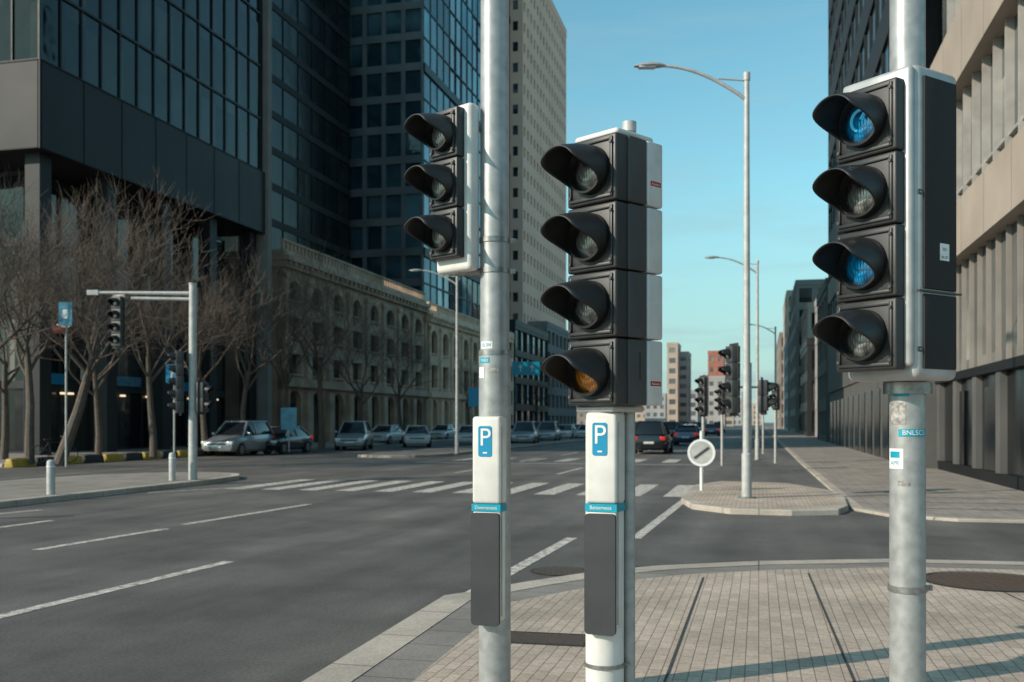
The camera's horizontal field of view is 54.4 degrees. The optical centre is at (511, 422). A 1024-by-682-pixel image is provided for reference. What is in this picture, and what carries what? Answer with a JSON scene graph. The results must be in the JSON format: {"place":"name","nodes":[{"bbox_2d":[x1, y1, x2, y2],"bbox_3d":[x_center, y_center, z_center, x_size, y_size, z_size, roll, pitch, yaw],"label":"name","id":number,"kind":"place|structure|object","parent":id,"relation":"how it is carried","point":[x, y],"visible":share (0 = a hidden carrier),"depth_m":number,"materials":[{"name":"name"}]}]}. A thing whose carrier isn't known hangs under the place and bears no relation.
{"place":"outdoors","nodes":[
{"label":"outdoors","id":0,"kind":"place"},
{"bbox_2d":[0,438,453,463],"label":"pavement","id":1,"kind":"structure","parent":0,"point":[21,455],"depth_m":52.10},
{"bbox_2d":[0,233,107,459],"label":"bare tree","id":2,"kind":"object","parent":1,"relation":"on","point":[4,447],"visible":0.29,"depth_m":40.94,"materials":[{"name":"brown plant"}]},
{"bbox_2d":[0,237,217,453],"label":"bare tree","id":3,"kind":"object","parent":1,"relation":"on","point":[98,422],"visible":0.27,"depth_m":45.77,"materials":[{"name":"brown plant"}]},
{"bbox_2d":[166,364,174,452],"bbox_3d":[-12.907,-0.344,38.019,0.600,3.749,0.111,0,0,0],"label":"parking sign","id":4,"kind":"object","parent":1,"relation":"on","point":[170,374],"visible":0.36,"depth_m":38.01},
{"bbox_2d":[281,408,296,451],"bbox_3d":[-11.436,0.390,51.022,0.800,2.281,0.105,0,0,0],"label":"information panel","id":5,"kind":"object","parent":1,"relation":"on","point":[288,419],"visible":1,"depth_m":50.97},
{"bbox_2d":[346,299,469,428],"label":"bare tree","id":6,"kind":"object","parent":1,"relation":"on","point":[399,390],"visible":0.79,"depth_m":79.90,"materials":[{"name":"brown plant"}]},
{"bbox_2d":[454,347,511,424],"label":"bare tree","id":7,"kind":"object","parent":1,"relation":"on","point":[467,406],"visible":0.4,"depth_m":111.64,"materials":[{"name":"brown plant"}]},
{"bbox_2d":[533,375,559,421],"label":"bare tree","id":8,"kind":"object","parent":1,"relation":"on","point":[544,391],"visible":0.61,"depth_m":150.21,"materials":[{"name":"brown plant"}]},
{"bbox_2d":[0,424,1023,681],"bbox_3d":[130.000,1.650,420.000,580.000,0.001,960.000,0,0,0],"label":"road","id":9,"kind":"structure","parent":0,"point":[326,578],"depth_m":13.11,"materials":[{"name":"asphalt"}]},
{"bbox_2d":[4,458,34,467],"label":"kerb block","id":10,"kind":"structure","parent":9,"relation":"on","point":[16,462],"depth_m":36.32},
{"bbox_2d":[0,168,119,463],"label":"bare tree","id":11,"kind":"object","parent":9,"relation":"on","point":[29,443],"visible":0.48,"depth_m":37.03,"materials":[{"name":"brown plant"}]},
{"bbox_2d":[53,302,71,466],"bbox_3d":[-15.348,-1.285,34.019,0.660,5.630,0.111,0,0,0],"label":"banner sign","id":12,"kind":"object","parent":9,"relation":"on","point":[66,317],"visible":0.98,"depth_m":33.97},
{"bbox_2d":[0,165,152,348],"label":"bare tree","id":13,"kind":"object","parent":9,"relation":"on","point":[13,334],"visible":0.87,"depth_m":34.56,"materials":[{"name":"brown plant"}]},
{"bbox_2d":[32,529,165,549],"bbox_3d":[-5.751,1.646,14.113,0.150,0.001,2.684,0,0,17],"label":"lane marking","id":14,"kind":"object","parent":9,"relation":"on","point":[97,539],"visible":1,"depth_m":13.91,"materials":[{"name":"paint"}]},
{"bbox_2d":[0,473,230,499],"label":"median","id":15,"kind":"object","parent":9,"relation":"on","point":[24,488],"visible":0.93,"depth_m":24.89,"materials":[{"name":"concrete"}]},
{"bbox_2d":[46,460,54,494],"bbox_3d":[-9.771,1.163,21.090,0.174,0.735,0.174,0,0,0],"label":"bollard","id":16,"kind":"object","parent":15,"relation":"on","point":[50,477],"visible":1,"depth_m":21.02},
{"bbox_2d":[87,283,214,479],"bbox_3d":[-9.613,-1.086,26.370,3.381,5.232,0.545,0,0,-3],"label":"traffic signal","id":17,"kind":"object","parent":15,"relation":"on","point":[200,403],"visible":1,"depth_m":26.41,"materials":[{"name":"grey plastic"}]},
{"bbox_2d":[169,452,175,480],"bbox_3d":[-8.921,1.163,26.139,0.175,0.735,0.175,0,0,0],"label":"bollard","id":18,"kind":"object","parent":15,"relation":"on","point":[172,466],"visible":1,"depth_m":26.07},
{"bbox_2d":[0,561,231,617],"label":"lane marking","id":19,"kind":"object","parent":9,"relation":"on","point":[28,609],"visible":1,"depth_m":9.71,"materials":[{"name":"paint"}]},
{"bbox_2d":[0,164,238,465],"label":"bare tree","id":20,"kind":"object","parent":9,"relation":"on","point":[79,406],"visible":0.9,"depth_m":35.78,"materials":[{"name":"brown plant"}]},
{"bbox_2d":[0,472,239,507],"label":"median kerb","id":21,"kind":"structure","parent":9,"relation":"on","point":[66,496],"depth_m":22.84,"materials":[{"name":"concrete"}]},
{"bbox_2d":[0,0,271,454],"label":"office building","id":22,"kind":"structure","parent":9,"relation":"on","point":[177,94],"depth_m":54.30,"materials":[{"name":"black glass"}]},
{"bbox_2d":[70,196,281,457],"bbox_3d":[-15.093,-4.398,42.976,10.351,11.886,8.289,0,0,-2],"label":"bare tree","id":23,"kind":"object","parent":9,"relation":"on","point":[148,371],"visible":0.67,"depth_m":42.99,"materials":[{"name":"brown plant"}]},
{"bbox_2d":[125,242,311,446],"bbox_3d":[-15.611,-3.845,49.413,10.155,10.768,8.445,0,0,22],"label":"bare tree","id":24,"kind":"object","parent":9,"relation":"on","point":[204,436],"visible":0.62,"depth_m":48.62,"materials":[{"name":"brown plant"}]},
{"bbox_2d":[0,439,454,466],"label":"pavement left kerb","id":25,"kind":"structure","parent":9,"relation":"on","point":[313,447],"depth_m":72.23,"materials":[{"name":"concrete"}]},
{"bbox_2d":[197,249,349,420],"bbox_3d":[-13.894,-3.933,53.697,8.646,10.929,8.017,0,0,19],"label":"bare tree","id":26,"kind":"object","parent":25,"relation":"on","point":[247,385],"visible":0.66,"depth_m":53.71,"materials":[{"name":"brown plant"}]},
{"bbox_2d":[201,421,274,455],"bbox_3d":[-13.695,0.789,50.002,2.120,1.719,4.490,0,0,14],"label":"parked car","id":27,"kind":"object","parent":9,"relation":"on","point":[239,438],"visible":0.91,"depth_m":49.19,"materials":[{"name":"silver paint"}]},
{"bbox_2d":[226,479,314,488],"bbox_3d":[-6.380,1.646,26.618,0.480,0.001,4.200,0,0,14],"label":"crosswalk stripe","id":28,"kind":"object","parent":9,"relation":"on","point":[266,484],"visible":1,"depth_m":26.31,"materials":[{"name":"paint"}]},
{"bbox_2d":[249,426,312,453],"bbox_3d":[-12.331,0.929,53.002,2.120,1.439,4.490,0,0,14],"label":"parked car","id":29,"kind":"object","parent":9,"relation":"on","point":[301,437],"visible":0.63,"depth_m":52.40,"materials":[{"name":"paint"}]},
{"bbox_2d":[198,245,366,407],"bbox_3d":[-13.507,-4.694,57.616,8.703,12.480,10.868,0,0,18],"label":"bare tree","id":30,"kind":"object","parent":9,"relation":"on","point":[285,380],"visible":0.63,"depth_m":58.07,"materials":[{"name":"brown plant"}]},
{"bbox_2d":[224,0,349,263],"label":"office tower","id":31,"kind":"structure","parent":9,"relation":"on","point":[310,119],"depth_m":105.63,"materials":[{"name":"black glass"}]},
{"bbox_2d":[219,228,400,448],"bbox_3d":[-11.292,-4.678,57.148,9.110,12.419,9.825,0,0,9],"label":"bare tree","id":32,"kind":"object","parent":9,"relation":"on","point":[321,423],"visible":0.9,"depth_m":57.46,"materials":[{"name":"brown plant"}]},
{"bbox_2d":[225,238,430,442],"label":"stone building","id":33,"kind":"structure","parent":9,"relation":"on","point":[341,402],"depth_m":80.38,"materials":[{"name":"beige stone"}]},
{"bbox_2d":[301,480,379,489],"bbox_3d":[-4.478,1.646,26.147,0.480,0.001,4.200,0,0,14],"label":"crosswalk stripe","id":34,"kind":"object","parent":9,"relation":"on","point":[338,485],"visible":1,"depth_m":25.89,"materials":[{"name":"paint"}]},
{"bbox_2d":[335,421,372,449],"bbox_3d":[-9.507,0.789,60.000,2.120,1.719,4.490,0,0,-1],"label":"parked car","id":35,"kind":"object","parent":9,"relation":"on","point":[355,434],"visible":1,"depth_m":58.92,"materials":[{"name":"silver paint"}]},
{"bbox_2d":[285,284,430,420],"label":"bare tree","id":36,"kind":"object","parent":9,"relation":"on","point":[360,397],"visible":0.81,"depth_m":66.06,"materials":[{"name":"brown plant"}]},
{"bbox_2d":[336,481,408,490],"bbox_3d":[-3.527,1.646,25.911,0.480,0.001,4.200,0,0,14],"label":"crosswalk stripe","id":37,"kind":"object","parent":9,"relation":"on","point":[372,486],"visible":1,"depth_m":25.49,"materials":[{"name":"paint"}]},
{"bbox_2d":[372,425,403,443],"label":"parked car","id":38,"kind":"object","parent":9,"relation":"on","point":[388,434],"visible":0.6,"depth_m":75.22,"materials":[{"name":"white paint"}]},
{"bbox_2d":[378,481,445,491],"bbox_3d":[-2.576,1.646,25.675,0.480,0.001,4.200,0,0,14],"label":"crosswalk stripe","id":39,"kind":"object","parent":9,"relation":"on","point":[408,486],"visible":1,"depth_m":25.49,"materials":[{"name":"paint"}]},
{"bbox_2d":[401,425,432,446],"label":"parked car","id":40,"kind":"object","parent":9,"relation":"on","point":[416,434],"visible":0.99,"depth_m":65.41,"materials":[{"name":"white paint"}]},
{"bbox_2d":[350,0,509,319],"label":"glass tower","id":41,"kind":"structure","parent":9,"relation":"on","point":[408,58],"depth_m":117.64,"materials":[{"name":"glass"}]},
{"bbox_2d":[429,424,454,438],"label":"parked car","id":42,"kind":"object","parent":9,"relation":"on","point":[445,431],"visible":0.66,"depth_m":91.10,"materials":[{"name":"white paint"}]},
{"bbox_2d":[415,482,472,491],"bbox_3d":[-1.624,1.646,25.439,0.480,0.001,4.200,0,0,14],"label":"crosswalk stripe","id":43,"kind":"object","parent":9,"relation":"on","point":[439,488],"visible":0.83,"depth_m":25.10,"materials":[{"name":"paint"}]},
{"bbox_2d":[425,302,479,431],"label":"stone building","id":44,"kind":"structure","parent":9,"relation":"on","point":[441,324],"depth_m":106.85,"materials":[{"name":"beige stone"}]},
{"bbox_2d":[454,425,472,444],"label":"parked car","id":45,"kind":"object","parent":9,"relation":"on","point":[465,433],"visible":0.33,"depth_m":70.27,"materials":[{"name":"white paint"}]},
{"bbox_2d":[357,440,585,457],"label":"traffic median","id":46,"kind":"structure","parent":9,"relation":"on","point":[418,456],"depth_m":48.70,"materials":[{"name":"concrete"}]},
{"bbox_2d":[468,388,478,416],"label":"direction sign","id":47,"kind":"object","parent":46,"relation":"on","point":[473,396],"visible":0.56,"depth_m":65.97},
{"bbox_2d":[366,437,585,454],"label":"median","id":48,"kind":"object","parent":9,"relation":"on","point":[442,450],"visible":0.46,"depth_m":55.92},
{"bbox_2d":[409,269,460,453],"bbox_3d":[-3.717,-2.929,48.000,2.488,8.919,0.357,0,0,0],"label":"street lamp","id":49,"kind":"object","parent":48,"relation":"on","point":[456,413],"visible":0.97,"depth_m":47.94,"materials":[{"name":"metal"}]},
{"bbox_2d":[478,322,513,423],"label":"shop building","id":50,"kind":"structure","parent":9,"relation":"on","point":[511,341],"depth_m":135.50,"materials":[{"name":"beige glass"}]},
{"bbox_2d":[466,537,575,591],"bbox_3d":[0.184,1.646,11.709,0.160,0.001,5.149,0,0,15],"label":"lane marking","id":51,"kind":"object","parent":9,"relation":"on","point":[535,557],"visible":0.5,"depth_m":12.20,"materials":[{"name":"paint"}]},
{"bbox_2d":[511,421,538,442],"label":"parked car","id":52,"kind":"object","parent":9,"relation":"on","point":[525,431],"visible":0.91,"depth_m":72.82,"materials":[{"name":"silver paint"}]},
{"bbox_2d":[511,362,539,374],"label":"overhead sign gantry","id":53,"kind":"object","parent":9,"relation":"on","point":[525,368],"visible":0.41,"depth_m":97.85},
{"bbox_2d":[509,319,548,423],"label":"shop building","id":54,"kind":"structure","parent":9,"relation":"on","point":[530,343],"depth_m":145.90,"materials":[{"name":"grey glass"}]},
{"bbox_2d":[510,0,566,329],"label":"beige tower","id":55,"kind":"structure","parent":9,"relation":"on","point":[538,33],"depth_m":165.07,"materials":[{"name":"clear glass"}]},
{"bbox_2d":[538,421,560,440],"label":"parked car","id":56,"kind":"object","parent":9,"relation":"on","point":[548,430],"visible":0.73,"depth_m":83.01,"materials":[{"name":"silver paint"}]},
{"bbox_2d":[527,321,576,423],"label":"shop building","id":57,"kind":"structure","parent":9,"relation":"on","point":[558,342],"depth_m":167.83,"materials":[{"name":"grey glass"}]},
{"bbox_2d":[531,566,583,575],"bbox_3d":[0.535,1.648,10.997,0.660,0.016,0.660,0,0,0],"label":"manhole cover","id":58,"kind":"object","parent":9,"relation":"on","point":[558,571],"visible":0.78,"depth_m":11.01,"materials":[{"name":"metal"}]},
{"bbox_2d":[536,483,582,494],"bbox_3d":[1.229,1.646,24.731,0.480,0.001,4.200,0,0,14],"label":"crosswalk stripe","id":59,"kind":"object","parent":9,"relation":"on","point":[559,489],"visible":1,"depth_m":24.35,"materials":[{"name":"paint"}]},
{"bbox_2d":[559,424,578,438],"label":"parked car","id":60,"kind":"object","parent":9,"relation":"on","point":[568,430],"visible":0.56,"depth_m":92.98,"materials":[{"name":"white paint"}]},
{"bbox_2d":[635,421,674,453],"bbox_3d":[7.525,0.789,52.998,2.120,1.719,4.490,0,0,14],"label":"parked car","id":61,"kind":"object","parent":9,"relation":"on","point":[651,435],"visible":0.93,"depth_m":51.02,"materials":[{"name":"paint"}]},
{"bbox_2d":[645,393,666,420],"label":"apartment block","id":62,"kind":"structure","parent":9,"relation":"on","point":[655,413],"depth_m":399.96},
{"bbox_2d":[635,500,682,538],"bbox_3d":[2.791,1.646,17.925,0.160,0.001,7.942,0,0,15],"label":"lane marking","id":63,"kind":"object","parent":9,"relation":"on","point":[644,531],"visible":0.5,"depth_m":16.50,"materials":[{"name":"paint"}]},
{"bbox_2d":[302,559,1023,681],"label":"pavement kerb","id":64,"kind":"structure","parent":9,"relation":"on","point":[357,662],"depth_m":7.84,"materials":[{"name":"concrete"}]},
{"bbox_2d":[667,342,680,423],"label":"apartment block","id":65,"kind":"structure","parent":9,"relation":"on","point":[673,379],"depth_m":300.13,"materials":[{"name":"concrete"}]},
{"bbox_2d":[663,485,693,496],"bbox_3d":[4.083,1.646,24.024,0.480,0.001,4.200,0,0,14],"label":"crosswalk stripe","id":66,"kind":"object","parent":9,"relation":"on","point":[679,490],"visible":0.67,"depth_m":23.65,"materials":[{"name":"paint"}]},
{"bbox_2d":[680,351,690,423],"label":"apartment block","id":67,"kind":"structure","parent":9,"relation":"on","point":[685,386],"depth_m":306.03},
{"bbox_2d":[673,425,701,444],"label":"parked car","id":68,"kind":"object","parent":9,"relation":"on","point":[687,434],"visible":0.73,"depth_m":70.08,"materials":[{"name":"blue paint"}]},
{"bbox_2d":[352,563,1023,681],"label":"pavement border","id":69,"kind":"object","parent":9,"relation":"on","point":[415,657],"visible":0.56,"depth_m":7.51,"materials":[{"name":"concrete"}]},
{"bbox_2d":[694,374,708,471],"bbox_3d":[6.231,0.030,32.835,0.425,3.240,0.398,0,0,-23],"label":"traffic signal","id":70,"kind":"object","parent":9,"relation":"on","point":[702,398],"visible":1,"depth_m":32.76,"materials":[{"name":"grey plastic"}]},
{"bbox_2d":[714,389,725,465],"bbox_3d":[7.906,0.135,37.844,0.410,3.030,0.400,0,0,-17],"label":"traffic signal","id":71,"kind":"object","parent":9,"relation":"on","point":[721,410],"visible":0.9,"depth_m":37.88,"materials":[{"name":"grey plastic"}]},
{"bbox_2d":[704,256,761,459],"bbox_3d":[9.657,-2.809,43.500,2.488,8.919,0.357,0,0,0],"label":"street lamp","id":72,"kind":"object","parent":9,"relation":"on","point":[757,448],"visible":0.93,"depth_m":43.44,"materials":[{"name":"metal"}]},
{"bbox_2d":[681,481,847,515],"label":"traffic island kerb","id":73,"kind":"structure","parent":9,"relation":"on","point":[839,508],"depth_m":18.04,"materials":[{"name":"concrete"}]},
{"bbox_2d":[691,482,836,508],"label":"traffic island","id":74,"kind":"structure","parent":73,"relation":"on","point":[772,495],"depth_m":20.80,"materials":[{"name":"brick"}]},
{"bbox_2d":[634,62,755,498],"bbox_3d":[3.743,-2.909,20.394,2.488,8.919,0.357,0,0,0],"label":"street lamp","id":75,"kind":"object","parent":74,"relation":"on","point":[746,474],"visible":1,"depth_m":20.34,"materials":[{"name":"metal"}]},
{"bbox_2d":[688,431,714,490],"bbox_3d":[4.299,0.875,22.579,0.620,1.350,0.122,0,0,14],"label":"round road sign","id":76,"kind":"object","parent":74,"relation":"on","point":[701,452],"visible":1,"depth_m":22.55,"materials":[{"name":"white metal"}]},
{"bbox_2d":[718,343,777,453],"bbox_3d":[5.049,-0.070,21.285,1.278,3.241,0.410,0,0,0],"label":"traffic signal","id":77,"kind":"object","parent":74,"relation":"on","point":[730,371],"visible":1,"depth_m":21.15,"materials":[{"name":"grey plastic"}]},
{"bbox_2d":[769,384,779,462],"bbox_3d":[10.478,0.035,39.835,0.425,3.230,0.398,0,0,-23],"label":"traffic signal","id":78,"kind":"object","parent":9,"relation":"on","point":[775,392],"visible":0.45,"depth_m":39.95,"materials":[{"name":"grey plastic"}]},
{"bbox_2d":[764,427,1023,522],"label":"pavement far kerb","id":79,"kind":"structure","parent":9,"relation":"on","point":[853,505],"depth_m":18.46,"materials":[{"name":"concrete"}]},
{"bbox_2d":[552,0,827,422],"label":"sky","id":80,"kind":"structure","parent":0,"point":[698,123],"materials":[{"name":"blue"}]},
{"bbox_2d":[691,390,698,423],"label":"apartment block","id":81,"kind":"structure","parent":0,"point":[694,413],"depth_m":380.00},
{"bbox_2d":[707,376,725,427],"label":"apartment block","id":82,"kind":"structure","parent":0,"point":[714,415],"depth_m":285.15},
{"bbox_2d":[708,351,724,375],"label":"apartment block","id":83,"kind":"structure","parent":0,"point":[716,360],"depth_m":300.09,"materials":[{"name":"red brick"}]},
{"bbox_2d":[411,567,1023,681],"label":"pavement","id":84,"kind":"structure","parent":0,"point":[760,626],"depth_m":7.29,"materials":[{"name":"tile"}]},
{"bbox_2d":[404,0,514,681],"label":"traffic signal","id":85,"kind":"object","parent":84,"relation":"on","point":[446,182],"visible":1,"depth_m":5.42,"materials":[{"name":"metal"}]},
{"bbox_2d":[511,631,585,646],"bbox_3d":[0.239,1.526,7.030,0.620,0.005,0.370,0,0,12],"label":"utility cover","id":86,"kind":"object","parent":84,"relation":"on","point":[547,638],"visible":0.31,"depth_m":7.02,"materials":[{"name":"metal"}]},
{"bbox_2d":[540,120,661,681],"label":"traffic signal","id":87,"kind":"object","parent":84,"relation":"on","point":[605,300],"visible":1,"depth_m":4.96,"materials":[{"name":"black metal"}]},
{"bbox_2d":[663,577,703,681],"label":"paving joint","id":88,"kind":"object","parent":84,"relation":"on","point":[673,657],"visible":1,"depth_m":7.11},
{"bbox_2d":[808,573,855,681],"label":"paving joint","id":89,"kind":"object","parent":84,"relation":"on","point":[843,655],"visible":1,"depth_m":7.18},
{"bbox_2d":[812,0,961,681],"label":"traffic signal","id":90,"kind":"object","parent":84,"relation":"on","point":[886,190],"visible":1,"depth_m":4.71,"materials":[{"name":"metal"}]},
{"bbox_2d":[926,571,1023,591],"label":"manhole cover","id":91,"kind":"object","parent":84,"relation":"on","point":[990,581],"visible":0.89,"depth_m":9.59,"materials":[{"name":"metal"}]},
{"bbox_2d":[776,332,782,427],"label":"street building","id":92,"kind":"structure","parent":0,"point":[779,362],"depth_m":255.91,"materials":[{"name":"grey concrete"}]},
{"bbox_2d":[783,336,789,430],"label":"street building","id":93,"kind":"structure","parent":0,"point":[786,349],"depth_m":191.20,"materials":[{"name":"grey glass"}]},
{"bbox_2d":[783,290,792,428],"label":"street building","id":94,"kind":"structure","parent":0,"point":[786,318],"depth_m":230.23,"materials":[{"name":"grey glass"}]},
{"bbox_2d":[790,279,824,432],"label":"street building","id":95,"kind":"structure","parent":0,"point":[804,292],"depth_m":154.90,"materials":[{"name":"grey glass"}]},
{"bbox_2d":[800,338,814,435],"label":"street building","id":96,"kind":"structure","parent":0,"point":[807,378],"depth_m":114.18,"materials":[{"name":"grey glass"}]},
{"bbox_2d":[801,302,814,346],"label":"street building","id":97,"kind":"structure","parent":0,"point":[808,320],"depth_m":134.32,"materials":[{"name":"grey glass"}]},
{"bbox_2d":[814,300,816,436],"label":"street building","id":98,"kind":"structure","parent":0,"point":[815,307],"depth_m":111.12,"materials":[{"name":"grey concrete"}]},
{"bbox_2d":[816,278,828,441],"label":"street building","id":99,"kind":"structure","parent":0,"point":[822,382],"depth_m":85.94,"materials":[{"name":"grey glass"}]},
{"bbox_2d":[828,0,942,468],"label":"dark office building","id":100,"kind":"structure","parent":0,"point":[858,40],"depth_m":54.01,"materials":[{"name":"black glass"}]},
{"bbox_2d":[845,397,848,446],"bbox_3d":[20.947,0.000,62.289,0.035,3.100,2.200,0,0,14],"label":"door","id":101,"kind":"structure","parent":100,"relation":"in","point":[847,398],"depth_m":61.52,"materials":[{"name":"metal"}]},
{"bbox_2d":[855,394,858,449],"bbox_3d":[19.358,0.000,55.883,0.035,3.100,2.200,0,0,14],"label":"door","id":102,"kind":"structure","parent":100,"relation":"in","point":[856,396],"depth_m":55.29,"materials":[{"name":"metal"}]},
{"bbox_2d":[860,392,864,451],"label":"pillar","id":103,"kind":"structure","parent":100,"relation":"in","point":[862,395],"depth_m":52.62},
{"bbox_2d":[867,390,871,453],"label":"pillar","id":104,"kind":"structure","parent":100,"relation":"in","point":[869,394],"depth_m":49.29,"materials":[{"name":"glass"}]},
{"bbox_2d":[874,388,879,455],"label":"pillar","id":105,"kind":"structure","parent":100,"relation":"in","point":[877,391],"depth_m":45.97,"materials":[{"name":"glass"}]},
{"bbox_2d":[882,387,888,458],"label":"pillar","id":106,"kind":"structure","parent":100,"relation":"in","point":[885,398],"depth_m":43.06,"materials":[{"name":"concrete"}]},
{"bbox_2d":[764,426,1023,518],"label":"pavement","id":107,"kind":"structure","parent":0,"point":[860,478],"depth_m":26.46,"materials":[{"name":"concrete"}]},
{"bbox_2d":[930,0,1023,490],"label":"banded office building","id":108,"kind":"structure","parent":0,"point":[979,57],"depth_m":26.51,"materials":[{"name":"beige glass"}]},
{"bbox_2d":[959,391,965,464],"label":"pillar","id":109,"kind":"structure","parent":108,"relation":"in","point":[962,394],"depth_m":30.21,"materials":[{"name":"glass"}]},
{"bbox_2d":[947,0,1023,200],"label":"window frame","id":110,"kind":"structure","parent":108,"relation":"in","point":[1011,128],"depth_m":26.98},
{"bbox_2d":[956,215,1023,371],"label":"lower window frame","id":111,"kind":"structure","parent":108,"relation":"in","point":[1020,218],"depth_m":26.51,"materials":[{"name":"concrete"}]},
{"bbox_2d":[984,386,995,471],"bbox_3d":[12.809,0.170,26.599,0.060,2.240,1.400,0,0,14],"label":"window","id":112,"kind":"structure","parent":108,"relation":"in","point":[989,392],"depth_m":26.56,"materials":[{"name":"black glass"}]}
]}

